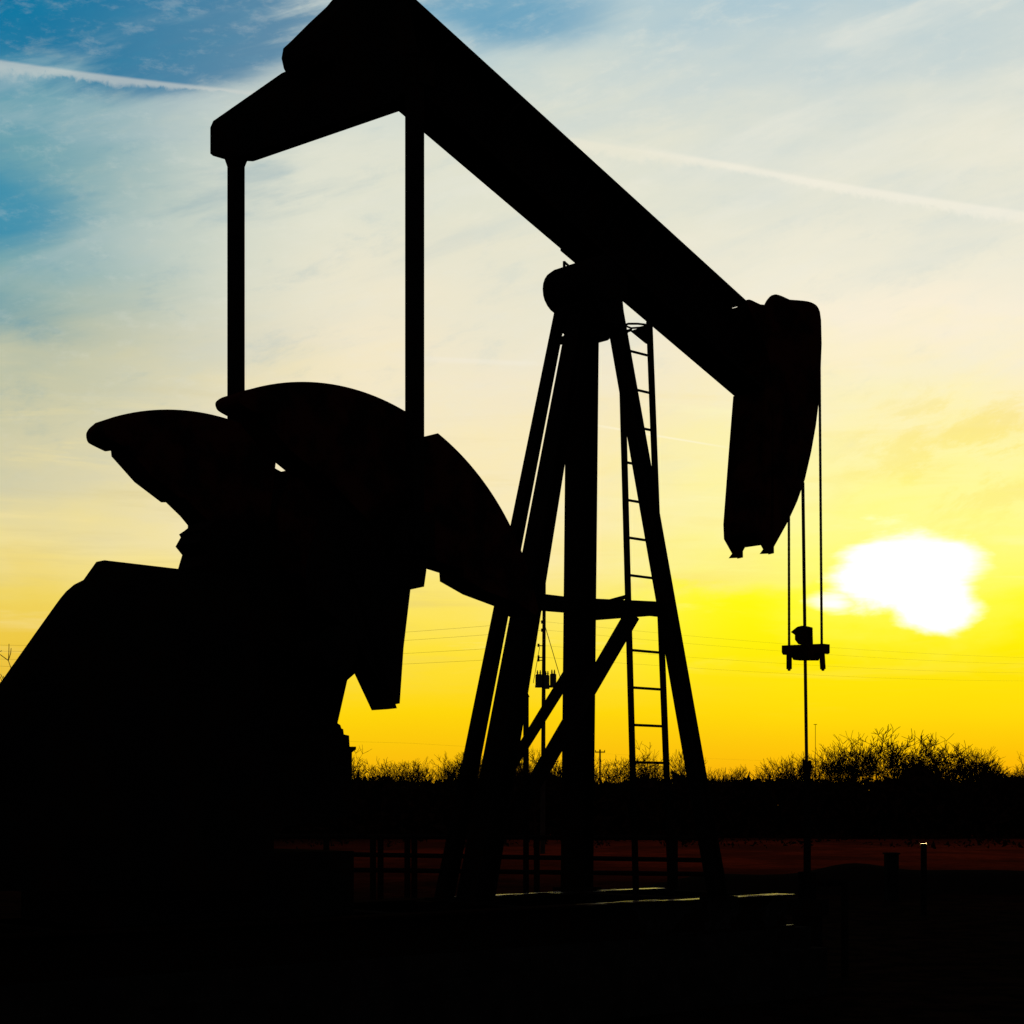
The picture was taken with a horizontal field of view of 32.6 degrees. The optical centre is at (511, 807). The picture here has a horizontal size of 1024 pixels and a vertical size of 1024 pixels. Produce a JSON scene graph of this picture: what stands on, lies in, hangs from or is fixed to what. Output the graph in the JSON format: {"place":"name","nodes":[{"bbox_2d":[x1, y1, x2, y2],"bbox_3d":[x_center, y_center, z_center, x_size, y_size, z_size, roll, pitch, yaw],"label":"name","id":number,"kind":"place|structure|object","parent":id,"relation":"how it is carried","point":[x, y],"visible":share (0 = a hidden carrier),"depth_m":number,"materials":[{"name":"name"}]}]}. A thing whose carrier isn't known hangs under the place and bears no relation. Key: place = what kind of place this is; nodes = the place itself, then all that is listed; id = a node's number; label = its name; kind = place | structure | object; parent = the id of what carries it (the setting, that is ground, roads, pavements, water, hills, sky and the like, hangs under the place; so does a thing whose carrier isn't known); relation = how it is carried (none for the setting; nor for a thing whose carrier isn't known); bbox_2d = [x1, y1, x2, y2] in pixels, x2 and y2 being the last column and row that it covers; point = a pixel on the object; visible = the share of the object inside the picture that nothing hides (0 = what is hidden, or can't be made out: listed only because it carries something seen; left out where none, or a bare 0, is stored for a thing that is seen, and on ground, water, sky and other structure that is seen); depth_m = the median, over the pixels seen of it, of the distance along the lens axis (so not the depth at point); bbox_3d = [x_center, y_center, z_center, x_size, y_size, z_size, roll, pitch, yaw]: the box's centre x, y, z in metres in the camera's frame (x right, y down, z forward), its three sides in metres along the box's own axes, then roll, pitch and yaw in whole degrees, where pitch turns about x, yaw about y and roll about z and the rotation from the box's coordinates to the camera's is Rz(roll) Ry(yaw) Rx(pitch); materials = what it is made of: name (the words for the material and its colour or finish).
{"place":"outdoors","nodes":[
{"label":"outdoors","id":0,"kind":"place"},
{"bbox_2d":[0,834,1023,1023],"bbox_3d":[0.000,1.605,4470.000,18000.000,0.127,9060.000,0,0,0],"label":"ground","id":1,"kind":"structure","parent":0,"point":[953,959],"depth_m":23.82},
{"bbox_2d":[0,651,10,680],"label":"bare tree","id":2,"kind":"object","parent":1,"relation":"on","point":[8,661],"visible":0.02,"depth_m":45.09,"materials":[{"name":"black plant"}]},
{"bbox_2d":[352,762,377,779],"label":"bare tree","id":3,"kind":"object","parent":1,"relation":"on","point":[364,772],"visible":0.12,"depth_m":103.44,"materials":[{"name":"black plant"}]},
{"bbox_2d":[367,764,387,781],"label":"bare tree","id":4,"kind":"object","parent":1,"relation":"on","point":[380,772],"visible":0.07,"depth_m":98.89,"materials":[{"name":"black plant"}]},
{"bbox_2d":[352,746,407,782],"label":"bare tree","id":5,"kind":"object","parent":1,"relation":"on","point":[377,772],"visible":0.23,"depth_m":94.26,"materials":[{"name":"black plant"}]},
{"bbox_2d":[375,761,409,782],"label":"bare tree","id":6,"kind":"object","parent":1,"relation":"on","point":[388,774],"visible":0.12,"depth_m":95.04,"materials":[{"name":"black plant"}]},
{"bbox_2d":[382,758,430,783],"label":"bare tree","id":7,"kind":"object","parent":1,"relation":"on","point":[412,774],"visible":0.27,"depth_m":95.23,"materials":[{"name":"black plant"}]},
{"bbox_2d":[400,758,439,783],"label":"bare tree","id":8,"kind":"object","parent":1,"relation":"on","point":[426,771],"visible":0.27,"depth_m":100.38,"materials":[{"name":"black plant"}]},
{"bbox_2d":[427,769,458,830],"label":"bare tree","id":9,"kind":"object","parent":1,"relation":"on","point":[452,775],"visible":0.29,"depth_m":91.38,"materials":[{"name":"black plant"}]},
{"bbox_2d":[425,752,461,781],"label":"bare tree","id":10,"kind":"object","parent":1,"relation":"on","point":[442,768],"visible":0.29,"depth_m":101.65,"materials":[{"name":"black plant"}]},
{"bbox_2d":[438,753,481,780],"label":"bare tree","id":11,"kind":"object","parent":1,"relation":"on","point":[458,760],"visible":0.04,"depth_m":102.84,"materials":[{"name":"black plant"}]},
{"bbox_2d":[441,752,479,780],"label":"bare tree","id":12,"kind":"object","parent":1,"relation":"on","point":[453,768],"visible":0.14,"depth_m":94.59,"materials":[{"name":"black plant"}]},
{"bbox_2d":[274,834,703,899],"bbox_3d":[-0.260,0.969,22.000,5.472,1.263,0.075,0,0,0],"label":"pipe fence","id":13,"kind":"object","parent":1,"relation":"on","point":[414,870],"visible":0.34,"depth_m":21.97,"materials":[{"name":"black metal"}]},
{"bbox_2d":[456,756,529,778],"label":"bare tree","id":14,"kind":"object","parent":1,"relation":"on","point":[481,764],"visible":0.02,"depth_m":92.37,"materials":[{"name":"black plant"}]},
{"bbox_2d":[523,694,528,892],"bbox_3d":[0.124,0.297,15.500,0.066,2.606,0.066,0,0,0],"label":"conduit post","id":15,"kind":"object","parent":1,"relation":"on","point":[526,824],"visible":0.33,"depth_m":15.48,"materials":[{"name":"black metal"}]},
{"bbox_2d":[517,748,558,847],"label":"bare tree","id":16,"kind":"object","parent":1,"relation":"on","point":[534,810],"visible":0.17,"depth_m":70.00,"materials":[{"name":"black plant"}]},
{"bbox_2d":[518,756,561,776],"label":"bare tree","id":17,"kind":"object","parent":1,"relation":"on","point":[550,771],"visible":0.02,"depth_m":96.48,"materials":[{"name":"black plant"}]},
{"bbox_2d":[521,749,561,775],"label":"bare tree","id":18,"kind":"object","parent":1,"relation":"on","point":[556,765],"visible":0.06,"depth_m":98.31,"materials":[{"name":"black plant"}]},
{"bbox_2d":[529,757,561,776],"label":"bare tree","id":19,"kind":"object","parent":1,"relation":"on","point":[557,773],"visible":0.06,"depth_m":103.51,"materials":[{"name":"black plant"}]},
{"bbox_2d":[533,586,559,853],"bbox_3d":[1.201,-3.200,59.856,0.961,9.601,0.462,0,0,0],"label":"utility pole","id":20,"kind":"object","parent":1,"relation":"on","point":[542,680],"visible":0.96,"depth_m":59.94,"materials":[{"name":"brown wood"}]},
{"bbox_2d":[7,657,981,680],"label":"power wire","id":21,"kind":"object","parent":20,"relation":"attached to","point":[642,664],"visible":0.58,"depth_m":71.01,"materials":[{"name":"metal"}]},
{"bbox_2d":[14,646,998,672],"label":"power wire","id":22,"kind":"object","parent":20,"relation":"attached to","point":[654,654],"visible":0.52,"depth_m":71.25,"materials":[{"name":"metal"}]},
{"bbox_2d":[404,630,1006,663],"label":"power wire","id":23,"kind":"object","parent":20,"relation":"attached to","point":[699,644],"visible":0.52,"depth_m":69.27,"materials":[{"name":"metal"}]},
{"bbox_2d":[413,622,1023,657],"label":"power wire","id":24,"kind":"object","parent":20,"relation":"attached to","point":[708,637],"visible":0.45,"depth_m":70.74,"materials":[{"name":"metal"}]},
{"bbox_2d":[560,755,625,782],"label":"bare tree","id":25,"kind":"object","parent":1,"relation":"on","point":[603,770],"visible":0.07,"depth_m":104.96,"materials":[{"name":"black plant"}]},
{"bbox_2d":[595,749,604,783],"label":"utility pole","id":26,"kind":"object","parent":1,"relation":"on","point":[599,752],"visible":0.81,"depth_m":209.92,"materials":[{"name":"brown wood"}]},
{"bbox_2d":[603,756,628,782],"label":"bare tree","id":27,"kind":"object","parent":1,"relation":"on","point":[617,771],"visible":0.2,"depth_m":98.19,"materials":[{"name":"black plant"}]},
{"bbox_2d":[594,741,661,784],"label":"bare tree","id":28,"kind":"object","parent":1,"relation":"on","point":[620,773],"visible":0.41,"depth_m":94.71,"materials":[{"name":"black plant"}]},
{"bbox_2d":[618,765,648,816],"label":"bare tree","id":29,"kind":"object","parent":1,"relation":"on","point":[640,773],"visible":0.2,"depth_m":90.89,"materials":[{"name":"black plant"}]},
{"bbox_2d":[625,752,662,780],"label":"bare tree","id":30,"kind":"object","parent":1,"relation":"on","point":[659,772],"visible":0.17,"depth_m":103.11,"materials":[{"name":"black plant"}]},
{"bbox_2d":[274,757,1023,848],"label":"brush","id":31,"kind":"object","parent":1,"relation":"on","point":[909,804],"visible":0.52,"depth_m":88.61,"materials":[{"name":"black plant"}]},
{"bbox_2d":[636,764,661,779],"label":"bare tree","id":32,"kind":"object","parent":1,"relation":"on","point":[653,767],"visible":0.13,"depth_m":98.01,"materials":[{"name":"black plant"}]},
{"bbox_2d":[653,750,707,799],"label":"bare tree","id":33,"kind":"object","parent":1,"relation":"on","point":[676,772],"visible":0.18,"depth_m":92.06,"materials":[{"name":"black plant"}]},
{"bbox_2d":[661,752,712,782],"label":"bare tree","id":34,"kind":"object","parent":1,"relation":"on","point":[677,769],"visible":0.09,"depth_m":94.29,"materials":[{"name":"black plant"}]},
{"bbox_2d":[711,770,730,784],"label":"bare tree","id":35,"kind":"object","parent":1,"relation":"on","point":[717,779],"visible":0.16,"depth_m":94.63,"materials":[{"name":"black plant"}]},
{"bbox_2d":[720,766,744,781],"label":"bare tree","id":36,"kind":"object","parent":1,"relation":"on","point":[734,776],"visible":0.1,"depth_m":97.62,"materials":[{"name":"black plant"}]},
{"bbox_2d":[717,764,751,780],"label":"bare tree","id":37,"kind":"object","parent":1,"relation":"on","point":[740,770],"visible":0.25,"depth_m":101.30,"materials":[{"name":"black plant"}]},
{"bbox_2d":[750,769,775,781],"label":"bare tree","id":38,"kind":"object","parent":1,"relation":"on","point":[766,774],"visible":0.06,"depth_m":99.75,"materials":[{"name":"black plant"}]},
{"bbox_2d":[751,758,787,778],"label":"bare tree","id":39,"kind":"object","parent":1,"relation":"on","point":[764,775],"visible":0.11,"depth_m":101.84,"materials":[{"name":"black plant"}]},
{"bbox_2d":[762,763,796,804],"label":"bare tree","id":40,"kind":"object","parent":1,"relation":"on","point":[775,772],"visible":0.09,"depth_m":99.14,"materials":[{"name":"black plant"}]},
{"bbox_2d":[755,752,827,779],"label":"bare tree","id":41,"kind":"object","parent":1,"relation":"on","point":[777,774],"visible":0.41,"depth_m":95.99,"materials":[{"name":"black plant"}]},
{"bbox_2d":[775,751,820,782],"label":"bare tree","id":42,"kind":"object","parent":1,"relation":"on","point":[801,777],"visible":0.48,"depth_m":95.09,"materials":[{"name":"black plant"}]},
{"bbox_2d":[781,757,846,780],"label":"bare tree","id":43,"kind":"object","parent":1,"relation":"on","point":[824,774],"visible":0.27,"depth_m":99.46,"materials":[{"name":"black plant"}]},
{"bbox_2d":[814,724,816,768],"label":"antenna mast","id":44,"kind":"object","parent":1,"relation":"on","point":[815,742],"visible":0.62,"depth_m":259.97,"materials":[{"name":"black metal"}]},
{"bbox_2d":[787,759,848,976],"bbox_3d":[2.848,0.578,16.361,0.674,2.045,0.400,0,0,-42],"label":"wellhead","id":45,"kind":"object","parent":1,"relation":"on","point":[807,907],"visible":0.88,"depth_m":16.23,"materials":[{"name":"black paint"}]},
{"bbox_2d":[801,483,807,760],"bbox_3d":[2.727,-1.714,16.290,0.031,2.627,0.075,0,0,-42],"label":"polished rod","id":46,"kind":"object","parent":45,"relation":"attached to","point":[804,616],"visible":0.75,"depth_m":16.28,"materials":[{"name":"metal"}]},
{"bbox_2d":[812,748,843,780],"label":"bare tree","id":47,"kind":"object","parent":1,"relation":"on","point":[829,769],"visible":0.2,"depth_m":100.79,"materials":[{"name":"black plant"}]},
{"bbox_2d":[642,863,1023,894],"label":"earth berm","id":48,"kind":"structure","parent":1,"relation":"on","point":[865,878],"depth_m":32.38,"materials":[{"name":"soil"}]},
{"bbox_2d":[811,746,859,779],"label":"bare tree","id":49,"kind":"object","parent":1,"relation":"on","point":[835,761],"visible":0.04,"depth_m":104.79,"materials":[{"name":"black plant"}]},
{"bbox_2d":[811,743,872,831],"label":"bare tree","id":50,"kind":"object","parent":1,"relation":"on","point":[838,765],"visible":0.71,"depth_m":91.21,"materials":[{"name":"black plant"}]},
{"bbox_2d":[808,731,882,790],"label":"bare tree","id":51,"kind":"object","parent":1,"relation":"on","point":[861,764],"visible":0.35,"depth_m":94.20,"materials":[{"name":"black plant"}]},
{"bbox_2d":[827,745,880,783],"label":"bare tree","id":52,"kind":"object","parent":1,"relation":"on","point":[851,766],"visible":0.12,"depth_m":99.87,"materials":[{"name":"black plant"}]},
{"bbox_2d":[828,739,897,837],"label":"bare tree","id":53,"kind":"object","parent":1,"relation":"on","point":[882,773],"visible":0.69,"depth_m":90.87,"materials":[{"name":"black plant"}]},
{"bbox_2d":[882,852,899,899],"bbox_3d":[6.515,1.190,30.015,0.240,0.820,0.330,0,0,0],"label":"meter box","id":54,"kind":"object","parent":1,"relation":"on","point":[891,875],"visible":1,"depth_m":29.90,"materials":[{"name":"paint"}]},
{"bbox_2d":[869,744,916,777],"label":"bare tree","id":55,"kind":"object","parent":1,"relation":"on","point":[894,761],"visible":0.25,"depth_m":100.11,"materials":[{"name":"black plant"}]},
{"bbox_2d":[840,724,957,779],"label":"bare tree","id":56,"kind":"object","parent":1,"relation":"on","point":[924,758],"visible":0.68,"depth_m":94.96,"materials":[{"name":"black plant"}]},
{"bbox_2d":[886,753,916,777],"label":"bare tree","id":57,"kind":"object","parent":1,"relation":"on","point":[901,767],"visible":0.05,"depth_m":103.25,"materials":[{"name":"black plant"}]},
{"bbox_2d":[885,752,948,777],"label":"bare tree","id":58,"kind":"object","parent":1,"relation":"on","point":[910,765],"visible":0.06,"depth_m":101.61,"materials":[{"name":"black plant"}]},
{"bbox_2d":[920,843,926,914],"bbox_3d":[6.123,1.070,26.000,0.109,1.060,0.109,0,0,0],"label":"marker post","id":59,"kind":"object","parent":1,"relation":"on","point":[923,878],"visible":1,"depth_m":25.96,"materials":[{"name":"black paint"}]},
{"bbox_2d":[876,733,981,780],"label":"bare tree","id":60,"kind":"object","parent":1,"relation":"on","point":[957,749],"visible":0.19,"depth_m":97.44,"materials":[{"name":"black plant"}]},
{"bbox_2d":[923,749,954,777],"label":"bare tree","id":61,"kind":"object","parent":1,"relation":"on","point":[939,763],"visible":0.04,"depth_m":97.65,"materials":[{"name":"black plant"}]},
{"bbox_2d":[928,753,979,828],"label":"bare tree","id":62,"kind":"object","parent":1,"relation":"on","point":[946,773],"visible":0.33,"depth_m":92.43,"materials":[{"name":"black plant"}]},
{"bbox_2d":[942,744,999,833],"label":"bare tree","id":63,"kind":"object","parent":1,"relation":"on","point":[975,768],"visible":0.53,"depth_m":94.82,"materials":[{"name":"black plant"}]},
{"bbox_2d":[952,756,1003,830],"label":"bare tree","id":64,"kind":"object","parent":1,"relation":"on","point":[976,769],"visible":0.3,"depth_m":95.41,"materials":[{"name":"black plant"}]},
{"bbox_2d":[949,748,1011,779],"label":"bare tree","id":65,"kind":"object","parent":1,"relation":"on","point":[997,764],"visible":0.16,"depth_m":96.99,"materials":[{"name":"black plant"}]},
{"bbox_2d":[966,760,1011,776],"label":"bare tree","id":66,"kind":"object","parent":1,"relation":"on","point":[1000,769],"visible":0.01,"depth_m":99.43,"materials":[{"name":"black plant"}]},
{"bbox_2d":[1001,752,1023,776],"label":"bare tree","id":67,"kind":"object","parent":1,"relation":"on","point":[1016,772],"visible":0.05,"depth_m":100.12,"materials":[{"name":"black plant"}]},
{"bbox_2d":[1006,764,1023,776],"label":"bare tree","id":68,"kind":"object","parent":1,"relation":"on","point":[1018,772],"visible":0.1,"depth_m":93.14,"materials":[{"name":"black plant"}]},
{"bbox_3d":[-1.253,1.336,12.674,8.900,0.628,1.970,0,0,-42],"label":"concrete foundation","id":69,"kind":"object","parent":1,"relation":"on","visible":0},
{"bbox_2d":[0,0,821,984],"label":"pump jack","id":70,"kind":"object","parent":69,"relation":"on","point":[176,750],"visible":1,"depth_m":12.24,"materials":[{"name":"black paint"}]},
{"bbox_2d":[782,375,829,670],"bbox_3d":[2.733,-2.768,16.283,0.100,3.019,0.483,0,0,-42],"label":"bridle","id":71,"kind":"object","parent":70,"relation":"hanging from","point":[807,649],"visible":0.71,"depth_m":16.20,"materials":[{"name":"metal"}]},
{"bbox_2d":[0,0,1023,782],"label":"sky","id":72,"kind":"structure","parent":0,"point":[860,161],"materials":[{"name":"yellow"}]}
]}

